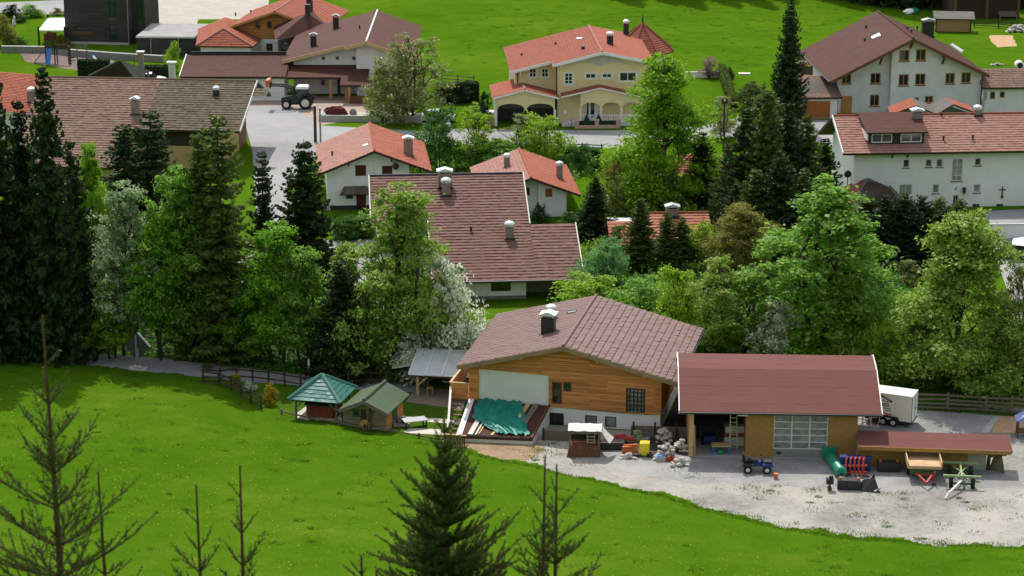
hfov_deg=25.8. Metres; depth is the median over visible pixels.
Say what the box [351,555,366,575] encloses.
young spruce
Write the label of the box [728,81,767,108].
shrub
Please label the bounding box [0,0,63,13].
road
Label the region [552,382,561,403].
window
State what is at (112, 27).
window
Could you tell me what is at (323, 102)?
garage forecourt
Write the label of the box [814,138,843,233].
conifer
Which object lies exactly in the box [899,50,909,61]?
window
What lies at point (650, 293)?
tree
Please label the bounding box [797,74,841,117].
brown garage
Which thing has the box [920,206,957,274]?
conifer
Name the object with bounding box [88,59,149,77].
grey garden pavilion
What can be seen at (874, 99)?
window
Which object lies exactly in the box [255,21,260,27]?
window
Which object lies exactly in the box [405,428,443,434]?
terrace edge
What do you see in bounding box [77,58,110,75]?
clipped hedge
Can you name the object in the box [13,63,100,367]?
spruce tree
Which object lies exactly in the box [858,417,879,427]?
galvanised frame
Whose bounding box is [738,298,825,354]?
tree
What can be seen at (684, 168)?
brown outbuilding
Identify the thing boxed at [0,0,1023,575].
meadow
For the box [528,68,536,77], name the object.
window
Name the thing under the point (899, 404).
box trailer
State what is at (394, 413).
window
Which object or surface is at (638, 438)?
mossy stone heap
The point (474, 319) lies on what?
tree
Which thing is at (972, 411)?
grass verge
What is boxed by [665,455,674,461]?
red crate
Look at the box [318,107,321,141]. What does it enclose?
lamp post
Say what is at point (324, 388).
tub pavilion
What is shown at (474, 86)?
clipped hedge
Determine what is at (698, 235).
tree
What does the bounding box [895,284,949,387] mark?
tree
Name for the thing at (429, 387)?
wooden stool
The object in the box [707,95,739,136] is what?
tree
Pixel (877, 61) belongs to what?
brown roofed house
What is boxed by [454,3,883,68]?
weeds
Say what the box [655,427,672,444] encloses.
stone heap
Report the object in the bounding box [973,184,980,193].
window
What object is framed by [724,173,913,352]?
tree
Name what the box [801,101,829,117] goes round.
garage door
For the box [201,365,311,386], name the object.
rail fence
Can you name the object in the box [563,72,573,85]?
window
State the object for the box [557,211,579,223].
shrub
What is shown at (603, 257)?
tree
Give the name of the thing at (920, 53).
window
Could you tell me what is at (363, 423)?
millstone
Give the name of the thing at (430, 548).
young spruce
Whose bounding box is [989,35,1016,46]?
bare patch
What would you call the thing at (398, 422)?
stone trough
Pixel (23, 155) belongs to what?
spruce tree
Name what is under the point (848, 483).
black bucket
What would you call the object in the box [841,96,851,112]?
door
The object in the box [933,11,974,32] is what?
wood store
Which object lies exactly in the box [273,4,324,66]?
brown pyramid roof house
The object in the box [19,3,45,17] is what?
shrub
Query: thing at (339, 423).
edge rail
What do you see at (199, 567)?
young spruce
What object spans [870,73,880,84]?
window
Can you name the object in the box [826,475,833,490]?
garden machine
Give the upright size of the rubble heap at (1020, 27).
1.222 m
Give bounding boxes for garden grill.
[443,378,449,389]
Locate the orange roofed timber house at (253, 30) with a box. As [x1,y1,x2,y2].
[195,0,348,50]
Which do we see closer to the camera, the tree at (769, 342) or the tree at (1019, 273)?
the tree at (1019, 273)
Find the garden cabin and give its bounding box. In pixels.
[338,379,409,430]
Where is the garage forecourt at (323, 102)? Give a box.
[250,96,398,124]
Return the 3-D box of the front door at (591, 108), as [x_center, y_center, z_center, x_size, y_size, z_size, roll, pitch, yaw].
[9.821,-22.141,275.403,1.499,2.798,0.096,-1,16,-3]
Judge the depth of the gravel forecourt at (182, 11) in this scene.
361.03 m
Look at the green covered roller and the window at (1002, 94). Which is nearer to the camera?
the green covered roller
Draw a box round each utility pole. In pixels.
[313,105,316,141]
[721,98,727,153]
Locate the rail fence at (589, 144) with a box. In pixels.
[519,143,602,150]
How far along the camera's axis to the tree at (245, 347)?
181.86 m
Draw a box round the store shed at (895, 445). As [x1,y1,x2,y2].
[857,430,1012,473]
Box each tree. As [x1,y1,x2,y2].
[0,82,36,364]
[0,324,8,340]
[2,97,38,345]
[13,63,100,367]
[62,141,108,354]
[78,141,122,293]
[84,179,166,355]
[84,281,142,358]
[93,122,149,286]
[108,208,201,359]
[120,108,181,291]
[131,163,233,355]
[162,131,241,362]
[168,112,271,370]
[206,268,281,362]
[220,218,324,365]
[242,148,282,281]
[258,245,329,368]
[271,139,353,305]
[298,260,381,385]
[314,272,403,383]
[315,241,376,328]
[340,180,477,343]
[358,45,418,125]
[368,334,408,387]
[381,314,452,386]
[384,32,464,115]
[388,246,491,375]
[406,100,477,173]
[452,315,489,349]
[453,101,496,163]
[497,113,539,151]
[511,109,578,160]
[546,268,636,302]
[565,224,643,294]
[573,176,618,242]
[588,50,723,213]
[599,155,629,206]
[601,159,630,215]
[603,272,668,313]
[619,198,660,273]
[641,262,716,327]
[642,212,684,277]
[664,217,702,274]
[675,131,719,210]
[682,253,767,353]
[693,197,783,274]
[696,56,718,77]
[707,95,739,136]
[708,281,776,353]
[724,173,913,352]
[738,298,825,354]
[755,321,845,354]
[770,0,812,125]
[819,269,896,355]
[849,0,875,3]
[859,0,907,7]
[863,316,913,385]
[876,204,1023,400]
[895,0,939,10]
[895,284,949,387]
[912,342,959,390]
[966,336,1012,375]
[996,250,1023,397]
[1016,0,1023,9]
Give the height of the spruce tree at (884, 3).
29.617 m
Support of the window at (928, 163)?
in the white guest house at (975, 157)
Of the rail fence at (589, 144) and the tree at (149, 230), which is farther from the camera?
the rail fence at (589, 144)
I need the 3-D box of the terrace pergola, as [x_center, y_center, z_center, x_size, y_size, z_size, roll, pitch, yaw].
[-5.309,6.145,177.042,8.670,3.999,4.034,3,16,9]
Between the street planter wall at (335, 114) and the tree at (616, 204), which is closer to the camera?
the tree at (616, 204)
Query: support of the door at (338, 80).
in the brown roofed garage house at (336, 55)
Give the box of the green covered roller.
[822,446,846,477]
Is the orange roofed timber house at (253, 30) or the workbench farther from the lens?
the orange roofed timber house at (253, 30)
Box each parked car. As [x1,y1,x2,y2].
[145,72,165,77]
[420,109,454,122]
[1002,241,1023,257]
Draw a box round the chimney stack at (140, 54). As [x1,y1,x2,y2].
[136,50,144,77]
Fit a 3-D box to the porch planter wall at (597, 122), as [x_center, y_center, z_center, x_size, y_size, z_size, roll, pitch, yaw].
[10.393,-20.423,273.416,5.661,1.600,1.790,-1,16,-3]
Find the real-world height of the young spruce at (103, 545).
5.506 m
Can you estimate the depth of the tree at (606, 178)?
232.04 m
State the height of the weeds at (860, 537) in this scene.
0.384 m
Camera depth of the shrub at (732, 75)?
300.21 m
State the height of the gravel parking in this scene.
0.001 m
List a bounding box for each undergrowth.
[100,322,311,373]
[312,341,447,381]
[432,143,603,179]
[580,202,713,264]
[603,258,916,386]
[878,294,1023,387]
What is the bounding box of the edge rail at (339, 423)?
[280,409,443,439]
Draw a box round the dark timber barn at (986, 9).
[941,0,1019,18]
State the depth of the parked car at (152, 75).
299.55 m
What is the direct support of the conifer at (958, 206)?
on the meadow
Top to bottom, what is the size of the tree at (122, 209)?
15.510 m
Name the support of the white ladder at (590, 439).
attached to the playhouse
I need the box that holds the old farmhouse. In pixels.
[9,76,270,181]
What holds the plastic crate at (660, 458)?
on the grey yard patch at (804, 473)
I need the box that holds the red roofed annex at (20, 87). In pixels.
[0,72,41,139]
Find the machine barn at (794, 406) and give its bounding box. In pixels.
[676,352,882,458]
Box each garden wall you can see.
[1,45,165,62]
[684,71,718,77]
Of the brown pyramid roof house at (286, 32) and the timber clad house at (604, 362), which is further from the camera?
the brown pyramid roof house at (286, 32)
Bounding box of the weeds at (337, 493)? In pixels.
[0,361,1023,575]
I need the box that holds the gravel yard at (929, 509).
[443,405,1023,546]
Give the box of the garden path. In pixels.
[406,416,460,422]
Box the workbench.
[711,442,730,454]
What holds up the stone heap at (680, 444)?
on the driveway
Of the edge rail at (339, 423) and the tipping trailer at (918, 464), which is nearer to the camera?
the tipping trailer at (918, 464)
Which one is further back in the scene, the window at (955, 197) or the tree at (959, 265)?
the window at (955, 197)
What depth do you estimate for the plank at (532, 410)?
168.30 m
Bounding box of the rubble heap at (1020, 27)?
[1005,24,1023,32]
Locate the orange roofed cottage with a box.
[470,147,580,216]
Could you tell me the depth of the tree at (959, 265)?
172.83 m
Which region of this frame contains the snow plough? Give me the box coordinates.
[860,474,880,492]
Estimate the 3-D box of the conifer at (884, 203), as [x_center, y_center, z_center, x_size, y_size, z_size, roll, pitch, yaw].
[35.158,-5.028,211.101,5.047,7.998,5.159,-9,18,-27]
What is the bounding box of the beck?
[890,276,921,296]
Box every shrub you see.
[0,4,29,22]
[0,13,20,45]
[14,36,28,45]
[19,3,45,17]
[48,8,63,15]
[55,34,63,43]
[162,38,183,72]
[225,373,242,388]
[239,380,257,391]
[256,380,277,406]
[329,215,362,241]
[355,210,376,238]
[446,79,479,105]
[451,132,545,168]
[476,90,491,126]
[529,202,550,223]
[552,142,600,174]
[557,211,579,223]
[604,223,627,250]
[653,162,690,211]
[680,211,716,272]
[728,66,734,81]
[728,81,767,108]
[893,259,925,286]
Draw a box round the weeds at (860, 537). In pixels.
[639,489,1019,548]
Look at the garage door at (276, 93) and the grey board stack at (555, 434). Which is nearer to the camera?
the grey board stack at (555, 434)
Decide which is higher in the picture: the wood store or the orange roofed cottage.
the wood store
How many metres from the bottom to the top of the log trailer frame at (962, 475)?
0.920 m
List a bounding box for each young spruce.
[0,315,158,575]
[93,471,125,575]
[169,484,238,575]
[219,465,265,575]
[341,415,522,575]
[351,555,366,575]
[486,464,601,575]
[520,454,556,575]
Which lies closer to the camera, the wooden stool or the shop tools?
the shop tools
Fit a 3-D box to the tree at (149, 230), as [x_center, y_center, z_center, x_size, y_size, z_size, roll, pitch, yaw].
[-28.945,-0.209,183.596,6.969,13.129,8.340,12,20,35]
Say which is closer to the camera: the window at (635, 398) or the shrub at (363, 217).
the window at (635, 398)
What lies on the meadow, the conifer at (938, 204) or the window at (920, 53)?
the conifer at (938, 204)
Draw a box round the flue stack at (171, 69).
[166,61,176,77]
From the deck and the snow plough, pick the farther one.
the deck
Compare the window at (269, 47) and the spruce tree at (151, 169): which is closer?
the spruce tree at (151, 169)
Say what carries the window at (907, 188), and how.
in the white guest house at (975, 157)
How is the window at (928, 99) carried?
in the brown roofed house at (877, 61)
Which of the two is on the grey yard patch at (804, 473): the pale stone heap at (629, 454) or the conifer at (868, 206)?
the pale stone heap at (629, 454)
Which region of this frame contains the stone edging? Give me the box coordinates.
[981,416,999,432]
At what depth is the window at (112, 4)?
328.21 m
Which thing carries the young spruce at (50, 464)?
on the meadow
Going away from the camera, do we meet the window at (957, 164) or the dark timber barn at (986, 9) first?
the window at (957, 164)
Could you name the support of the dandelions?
on the meadow
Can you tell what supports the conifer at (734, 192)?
on the meadow
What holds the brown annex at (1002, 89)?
on the meadow
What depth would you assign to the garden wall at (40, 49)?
319.53 m
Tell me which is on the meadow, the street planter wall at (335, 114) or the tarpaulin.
the street planter wall at (335, 114)
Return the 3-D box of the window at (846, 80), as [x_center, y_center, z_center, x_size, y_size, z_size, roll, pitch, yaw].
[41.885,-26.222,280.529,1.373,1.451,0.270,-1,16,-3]
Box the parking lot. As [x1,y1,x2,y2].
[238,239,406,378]
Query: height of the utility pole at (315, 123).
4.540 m
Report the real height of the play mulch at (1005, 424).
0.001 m
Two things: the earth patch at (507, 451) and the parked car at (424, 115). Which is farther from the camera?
the parked car at (424, 115)
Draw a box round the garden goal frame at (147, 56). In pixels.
[134,56,158,64]
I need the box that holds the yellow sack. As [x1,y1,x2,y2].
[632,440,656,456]
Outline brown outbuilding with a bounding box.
[676,154,722,195]
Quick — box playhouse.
[567,423,613,456]
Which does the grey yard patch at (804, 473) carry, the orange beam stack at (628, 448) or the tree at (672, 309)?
the orange beam stack at (628, 448)
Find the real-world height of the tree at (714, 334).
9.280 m
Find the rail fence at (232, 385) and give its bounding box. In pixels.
[201,369,261,409]
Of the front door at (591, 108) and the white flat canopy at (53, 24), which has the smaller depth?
the front door at (591, 108)
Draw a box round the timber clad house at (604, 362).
[445,294,704,447]
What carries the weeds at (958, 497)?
on the gravel yard at (929, 509)
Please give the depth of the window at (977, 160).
233.99 m
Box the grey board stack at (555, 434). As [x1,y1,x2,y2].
[542,428,568,440]
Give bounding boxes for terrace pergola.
[392,333,468,394]
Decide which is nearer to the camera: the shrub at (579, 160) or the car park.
the car park
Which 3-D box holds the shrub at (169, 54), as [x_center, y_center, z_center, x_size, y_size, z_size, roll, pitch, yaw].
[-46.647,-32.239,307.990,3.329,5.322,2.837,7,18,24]
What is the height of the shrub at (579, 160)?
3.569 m
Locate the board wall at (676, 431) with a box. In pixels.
[631,421,700,438]
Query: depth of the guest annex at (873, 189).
231.59 m
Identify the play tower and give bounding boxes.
[34,32,70,64]
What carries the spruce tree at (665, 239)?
on the meadow
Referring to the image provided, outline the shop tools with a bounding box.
[366,409,372,431]
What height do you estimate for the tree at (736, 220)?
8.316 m
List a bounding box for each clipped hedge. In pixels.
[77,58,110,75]
[144,64,168,77]
[333,217,375,240]
[435,81,479,102]
[563,145,601,168]
[718,63,737,107]
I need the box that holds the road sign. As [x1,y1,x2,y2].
[124,332,150,370]
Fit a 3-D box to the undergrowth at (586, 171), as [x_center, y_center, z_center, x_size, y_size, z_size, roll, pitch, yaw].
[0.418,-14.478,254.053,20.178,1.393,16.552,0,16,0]
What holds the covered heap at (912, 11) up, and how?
on the meadow
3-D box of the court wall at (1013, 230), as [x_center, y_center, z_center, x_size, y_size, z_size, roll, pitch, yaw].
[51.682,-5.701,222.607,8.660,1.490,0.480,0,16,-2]
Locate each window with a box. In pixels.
[72,26,92,29]
[109,1,116,16]
[109,24,116,39]
[136,0,143,33]
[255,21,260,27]
[266,43,272,50]
[267,21,271,27]
[321,79,325,85]
[353,409,359,416]
[355,165,365,175]
[382,166,391,173]
[392,407,396,419]
[491,283,510,290]
[526,187,529,195]
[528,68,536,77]
[540,67,548,77]
[545,189,551,196]
[550,412,563,424]
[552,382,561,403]
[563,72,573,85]
[563,382,571,391]
[585,73,596,79]
[585,415,596,423]
[601,73,612,78]
[605,416,615,427]
[618,71,636,81]
[626,388,644,412]
[841,74,850,84]
[869,95,879,106]
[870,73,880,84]
[871,134,891,142]
[898,74,908,86]
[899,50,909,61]
[899,184,911,194]
[900,133,921,141]
[902,159,909,168]
[914,74,925,85]
[915,49,925,61]
[924,159,932,167]
[925,96,932,103]
[931,184,939,193]
[935,159,942,167]
[944,73,954,84]
[950,159,962,181]
[953,195,957,204]
[960,72,970,83]
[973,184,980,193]
[974,158,981,166]
[990,92,994,98]
[1000,91,1004,97]
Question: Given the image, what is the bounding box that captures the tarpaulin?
[472,397,529,435]
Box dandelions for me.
[1,376,846,573]
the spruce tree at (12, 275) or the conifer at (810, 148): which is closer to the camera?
the spruce tree at (12, 275)
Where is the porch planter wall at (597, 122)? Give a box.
[574,114,620,128]
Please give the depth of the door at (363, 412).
168.35 m
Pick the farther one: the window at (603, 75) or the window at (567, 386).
the window at (603, 75)
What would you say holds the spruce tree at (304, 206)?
on the woodland floor
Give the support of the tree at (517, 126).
on the meadow
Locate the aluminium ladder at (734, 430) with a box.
[729,415,737,449]
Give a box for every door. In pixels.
[252,80,262,99]
[268,80,282,99]
[337,79,340,95]
[356,195,365,208]
[361,409,365,420]
[585,103,597,118]
[773,415,828,457]
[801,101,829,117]
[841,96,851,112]
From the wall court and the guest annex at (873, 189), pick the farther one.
the guest annex at (873, 189)
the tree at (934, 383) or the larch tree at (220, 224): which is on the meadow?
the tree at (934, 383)
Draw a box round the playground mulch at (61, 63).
[19,53,113,69]
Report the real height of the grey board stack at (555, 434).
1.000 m
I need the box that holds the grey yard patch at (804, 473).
[591,446,1023,491]
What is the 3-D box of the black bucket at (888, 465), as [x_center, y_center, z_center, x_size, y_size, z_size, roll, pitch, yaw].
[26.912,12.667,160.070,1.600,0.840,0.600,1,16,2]
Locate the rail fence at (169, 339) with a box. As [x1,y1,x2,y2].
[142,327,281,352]
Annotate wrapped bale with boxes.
[1014,60,1023,67]
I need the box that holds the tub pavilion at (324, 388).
[287,373,356,420]
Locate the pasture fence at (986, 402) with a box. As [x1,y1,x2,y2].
[917,392,1023,414]
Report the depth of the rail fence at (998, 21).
343.60 m
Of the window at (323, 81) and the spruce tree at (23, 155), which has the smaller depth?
the spruce tree at (23, 155)
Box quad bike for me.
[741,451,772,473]
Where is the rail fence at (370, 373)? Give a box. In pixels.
[347,369,415,383]
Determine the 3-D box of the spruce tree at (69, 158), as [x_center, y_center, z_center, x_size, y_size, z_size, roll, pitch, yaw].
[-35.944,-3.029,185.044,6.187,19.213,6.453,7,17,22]
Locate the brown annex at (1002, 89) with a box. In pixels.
[980,68,1023,111]
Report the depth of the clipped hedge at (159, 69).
302.29 m
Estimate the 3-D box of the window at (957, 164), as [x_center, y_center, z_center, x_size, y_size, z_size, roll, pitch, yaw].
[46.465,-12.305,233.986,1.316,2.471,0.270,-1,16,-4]
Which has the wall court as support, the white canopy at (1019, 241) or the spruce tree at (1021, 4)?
the white canopy at (1019, 241)
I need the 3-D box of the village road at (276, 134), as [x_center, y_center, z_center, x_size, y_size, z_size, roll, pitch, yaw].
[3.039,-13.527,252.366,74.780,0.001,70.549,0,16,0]
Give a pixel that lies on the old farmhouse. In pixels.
(96, 110)
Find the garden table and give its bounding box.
[401,416,427,429]
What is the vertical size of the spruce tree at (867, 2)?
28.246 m
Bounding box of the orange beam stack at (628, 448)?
[621,444,638,453]
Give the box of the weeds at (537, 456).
[518,440,603,467]
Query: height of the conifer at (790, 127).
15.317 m
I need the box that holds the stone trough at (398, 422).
[394,415,409,426]
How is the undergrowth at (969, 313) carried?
on the meadow
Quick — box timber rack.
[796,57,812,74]
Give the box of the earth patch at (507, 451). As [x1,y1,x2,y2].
[451,440,544,460]
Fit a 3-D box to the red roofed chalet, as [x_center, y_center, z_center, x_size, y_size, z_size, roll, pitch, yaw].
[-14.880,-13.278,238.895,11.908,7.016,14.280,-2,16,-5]
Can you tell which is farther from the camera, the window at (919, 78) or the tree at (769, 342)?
the window at (919, 78)
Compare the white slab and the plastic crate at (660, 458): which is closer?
the plastic crate at (660, 458)
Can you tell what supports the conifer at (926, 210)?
on the meadow
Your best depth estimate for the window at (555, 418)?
169.73 m
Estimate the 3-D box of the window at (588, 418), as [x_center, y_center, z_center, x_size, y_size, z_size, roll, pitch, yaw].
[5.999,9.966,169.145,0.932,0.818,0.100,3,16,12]
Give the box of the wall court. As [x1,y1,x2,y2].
[995,238,1023,300]
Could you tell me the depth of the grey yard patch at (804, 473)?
159.67 m
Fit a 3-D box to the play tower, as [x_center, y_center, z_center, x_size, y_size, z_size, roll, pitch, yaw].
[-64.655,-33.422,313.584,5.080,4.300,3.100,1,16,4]
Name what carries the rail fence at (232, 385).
on the meadow
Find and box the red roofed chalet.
[316,121,431,209]
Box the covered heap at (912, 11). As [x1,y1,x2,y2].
[903,8,918,13]
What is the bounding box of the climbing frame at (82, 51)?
[76,44,87,58]
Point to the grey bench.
(1007, 13)
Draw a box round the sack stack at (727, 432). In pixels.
[723,423,743,445]
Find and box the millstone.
[360,420,369,429]
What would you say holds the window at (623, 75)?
in the yellow villa
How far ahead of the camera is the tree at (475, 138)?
250.55 m
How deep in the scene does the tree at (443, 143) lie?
248.73 m
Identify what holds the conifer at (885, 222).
on the meadow
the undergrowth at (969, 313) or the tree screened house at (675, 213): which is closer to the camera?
the undergrowth at (969, 313)
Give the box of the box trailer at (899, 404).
[865,385,917,426]
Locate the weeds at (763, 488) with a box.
[661,467,824,512]
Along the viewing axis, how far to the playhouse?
162.82 m
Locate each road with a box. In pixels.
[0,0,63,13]
[246,106,832,228]
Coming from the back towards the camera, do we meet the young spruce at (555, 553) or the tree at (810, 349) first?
the tree at (810, 349)
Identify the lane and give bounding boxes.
[34,354,422,391]
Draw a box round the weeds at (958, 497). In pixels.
[817,479,1022,534]
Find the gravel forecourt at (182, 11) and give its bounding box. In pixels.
[158,0,268,23]
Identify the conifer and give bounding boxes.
[701,143,735,226]
[709,107,762,231]
[712,183,743,253]
[729,90,784,142]
[731,92,794,202]
[736,168,776,261]
[744,150,813,263]
[772,101,817,202]
[777,168,840,267]
[794,113,829,236]
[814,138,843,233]
[841,195,877,265]
[865,206,903,271]
[872,194,904,268]
[889,192,924,269]
[891,206,932,276]
[912,195,937,265]
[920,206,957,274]
[924,196,951,252]
[949,198,976,251]
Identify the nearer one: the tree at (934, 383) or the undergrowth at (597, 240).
the tree at (934, 383)
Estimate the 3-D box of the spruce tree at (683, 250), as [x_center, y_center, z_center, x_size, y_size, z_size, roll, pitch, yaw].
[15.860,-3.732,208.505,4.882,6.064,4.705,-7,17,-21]
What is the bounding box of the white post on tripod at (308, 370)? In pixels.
[304,359,313,378]
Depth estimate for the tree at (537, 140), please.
249.93 m
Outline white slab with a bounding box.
[738,72,750,74]
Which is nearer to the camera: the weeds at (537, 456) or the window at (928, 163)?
the weeds at (537, 456)
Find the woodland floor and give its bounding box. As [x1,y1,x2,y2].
[98,280,425,375]
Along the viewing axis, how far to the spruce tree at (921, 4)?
361.08 m
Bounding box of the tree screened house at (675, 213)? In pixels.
[603,202,709,254]
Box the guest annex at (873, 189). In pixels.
[842,171,901,212]
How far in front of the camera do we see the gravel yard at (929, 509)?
154.13 m
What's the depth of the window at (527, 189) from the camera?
231.04 m
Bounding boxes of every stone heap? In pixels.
[619,452,637,459]
[632,430,642,441]
[652,443,677,460]
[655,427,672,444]
[670,457,690,466]
[674,439,687,452]
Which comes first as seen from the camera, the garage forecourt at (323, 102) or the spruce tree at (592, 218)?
the spruce tree at (592, 218)
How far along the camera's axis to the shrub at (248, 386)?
176.86 m
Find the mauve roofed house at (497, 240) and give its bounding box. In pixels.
[368,166,582,299]
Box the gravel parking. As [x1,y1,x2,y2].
[858,410,993,432]
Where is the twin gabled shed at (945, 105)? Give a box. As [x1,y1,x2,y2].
[887,97,972,112]
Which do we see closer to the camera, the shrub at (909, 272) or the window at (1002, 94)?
the shrub at (909, 272)
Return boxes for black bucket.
[837,477,860,490]
[877,459,900,471]
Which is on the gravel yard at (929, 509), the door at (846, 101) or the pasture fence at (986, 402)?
the pasture fence at (986, 402)
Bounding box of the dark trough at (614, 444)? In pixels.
[600,439,624,449]
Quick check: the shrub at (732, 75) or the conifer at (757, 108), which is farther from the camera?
the shrub at (732, 75)
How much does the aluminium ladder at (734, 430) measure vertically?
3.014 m
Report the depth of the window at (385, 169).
233.31 m
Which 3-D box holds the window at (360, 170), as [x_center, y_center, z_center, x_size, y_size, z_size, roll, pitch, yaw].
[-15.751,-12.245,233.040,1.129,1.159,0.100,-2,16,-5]
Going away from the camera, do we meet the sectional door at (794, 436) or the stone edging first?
the sectional door at (794, 436)
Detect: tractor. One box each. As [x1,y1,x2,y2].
[265,78,314,109]
[701,431,717,444]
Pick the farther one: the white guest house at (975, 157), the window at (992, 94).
the window at (992, 94)
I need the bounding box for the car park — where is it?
[984,209,1023,222]
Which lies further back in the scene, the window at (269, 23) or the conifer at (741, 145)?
the window at (269, 23)
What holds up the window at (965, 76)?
in the brown roofed house at (877, 61)
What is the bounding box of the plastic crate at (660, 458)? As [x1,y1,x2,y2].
[656,455,665,461]
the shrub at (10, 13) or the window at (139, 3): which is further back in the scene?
the shrub at (10, 13)
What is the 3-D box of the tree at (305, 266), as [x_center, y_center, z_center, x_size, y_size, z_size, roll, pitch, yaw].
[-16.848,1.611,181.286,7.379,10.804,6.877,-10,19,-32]
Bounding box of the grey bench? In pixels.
[999,11,1017,19]
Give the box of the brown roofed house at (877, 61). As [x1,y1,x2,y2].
[801,10,989,112]
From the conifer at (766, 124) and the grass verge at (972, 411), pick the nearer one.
the grass verge at (972, 411)
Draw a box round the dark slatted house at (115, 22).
[64,0,158,44]
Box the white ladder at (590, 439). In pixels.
[587,431,594,442]
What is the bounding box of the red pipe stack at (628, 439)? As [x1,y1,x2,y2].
[613,434,634,443]
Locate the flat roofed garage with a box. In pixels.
[136,23,207,56]
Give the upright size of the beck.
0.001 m
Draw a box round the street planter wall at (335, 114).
[321,106,422,122]
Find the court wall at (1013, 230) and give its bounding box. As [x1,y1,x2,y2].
[989,223,1023,238]
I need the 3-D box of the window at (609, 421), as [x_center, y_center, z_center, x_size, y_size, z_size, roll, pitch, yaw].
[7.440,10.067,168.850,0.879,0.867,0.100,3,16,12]
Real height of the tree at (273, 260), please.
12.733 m
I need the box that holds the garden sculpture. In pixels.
[12,16,15,25]
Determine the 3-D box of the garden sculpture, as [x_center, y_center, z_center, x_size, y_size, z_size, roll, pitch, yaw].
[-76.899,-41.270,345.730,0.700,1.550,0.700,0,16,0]
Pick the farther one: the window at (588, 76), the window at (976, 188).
the window at (588, 76)
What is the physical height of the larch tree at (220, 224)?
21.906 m
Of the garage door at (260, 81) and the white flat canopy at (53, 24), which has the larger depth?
the white flat canopy at (53, 24)
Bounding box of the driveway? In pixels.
[647,393,688,456]
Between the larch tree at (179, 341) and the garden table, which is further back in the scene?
the larch tree at (179, 341)
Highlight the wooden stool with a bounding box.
[426,386,432,394]
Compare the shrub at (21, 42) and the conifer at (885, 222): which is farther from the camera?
the shrub at (21, 42)
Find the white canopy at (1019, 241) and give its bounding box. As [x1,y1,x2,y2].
[1010,237,1023,266]
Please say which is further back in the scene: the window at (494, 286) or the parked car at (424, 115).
the parked car at (424, 115)
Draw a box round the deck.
[406,388,465,409]
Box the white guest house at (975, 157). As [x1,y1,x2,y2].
[818,105,1023,206]
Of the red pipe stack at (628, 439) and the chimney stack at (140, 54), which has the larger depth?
the chimney stack at (140, 54)
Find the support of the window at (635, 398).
in the timber clad house at (604, 362)
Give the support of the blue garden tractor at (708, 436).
on the machine barn at (794, 406)
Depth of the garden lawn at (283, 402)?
173.23 m
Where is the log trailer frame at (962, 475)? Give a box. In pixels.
[942,461,980,498]
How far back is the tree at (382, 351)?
178.10 m
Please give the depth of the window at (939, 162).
233.71 m
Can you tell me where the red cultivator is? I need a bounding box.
[840,454,871,477]
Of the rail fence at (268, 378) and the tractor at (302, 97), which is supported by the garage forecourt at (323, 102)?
the tractor at (302, 97)
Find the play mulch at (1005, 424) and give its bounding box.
[991,416,1023,433]
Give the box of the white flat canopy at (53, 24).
[37,14,65,45]
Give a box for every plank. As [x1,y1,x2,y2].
[468,420,479,434]
[518,403,530,417]
[523,403,539,422]
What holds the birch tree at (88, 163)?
on the woodland floor
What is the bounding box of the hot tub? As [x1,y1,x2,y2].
[304,401,342,418]
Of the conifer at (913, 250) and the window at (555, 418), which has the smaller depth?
the window at (555, 418)
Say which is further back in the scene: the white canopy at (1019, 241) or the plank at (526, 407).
the white canopy at (1019, 241)
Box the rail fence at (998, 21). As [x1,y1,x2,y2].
[973,20,1021,28]
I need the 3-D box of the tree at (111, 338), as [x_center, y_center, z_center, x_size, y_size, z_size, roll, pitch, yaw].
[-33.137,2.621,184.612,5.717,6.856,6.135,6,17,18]
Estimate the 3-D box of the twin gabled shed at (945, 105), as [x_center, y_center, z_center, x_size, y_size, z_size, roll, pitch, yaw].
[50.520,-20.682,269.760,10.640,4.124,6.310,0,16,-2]
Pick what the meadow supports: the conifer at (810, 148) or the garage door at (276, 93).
the conifer at (810, 148)
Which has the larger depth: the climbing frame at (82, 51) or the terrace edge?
the climbing frame at (82, 51)
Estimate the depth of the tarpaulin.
167.94 m
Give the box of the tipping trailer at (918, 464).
[905,452,942,485]
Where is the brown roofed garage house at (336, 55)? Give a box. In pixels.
[179,9,421,103]
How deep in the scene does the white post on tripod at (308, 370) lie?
179.51 m
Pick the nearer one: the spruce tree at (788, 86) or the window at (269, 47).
the spruce tree at (788, 86)
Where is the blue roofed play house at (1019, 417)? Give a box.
[1015,411,1023,437]
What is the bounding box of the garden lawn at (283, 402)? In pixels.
[262,384,457,430]
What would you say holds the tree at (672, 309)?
on the meadow
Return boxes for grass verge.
[441,443,1023,549]
[917,401,1023,415]
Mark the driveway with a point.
(673, 418)
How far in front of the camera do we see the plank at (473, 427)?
166.62 m
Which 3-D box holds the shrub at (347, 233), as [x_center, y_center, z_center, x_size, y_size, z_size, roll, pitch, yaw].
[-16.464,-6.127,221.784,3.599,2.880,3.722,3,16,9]
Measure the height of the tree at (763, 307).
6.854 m
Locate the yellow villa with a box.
[484,15,674,126]
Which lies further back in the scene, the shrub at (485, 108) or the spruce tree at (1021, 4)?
the spruce tree at (1021, 4)
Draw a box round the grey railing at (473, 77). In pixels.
[440,73,474,81]

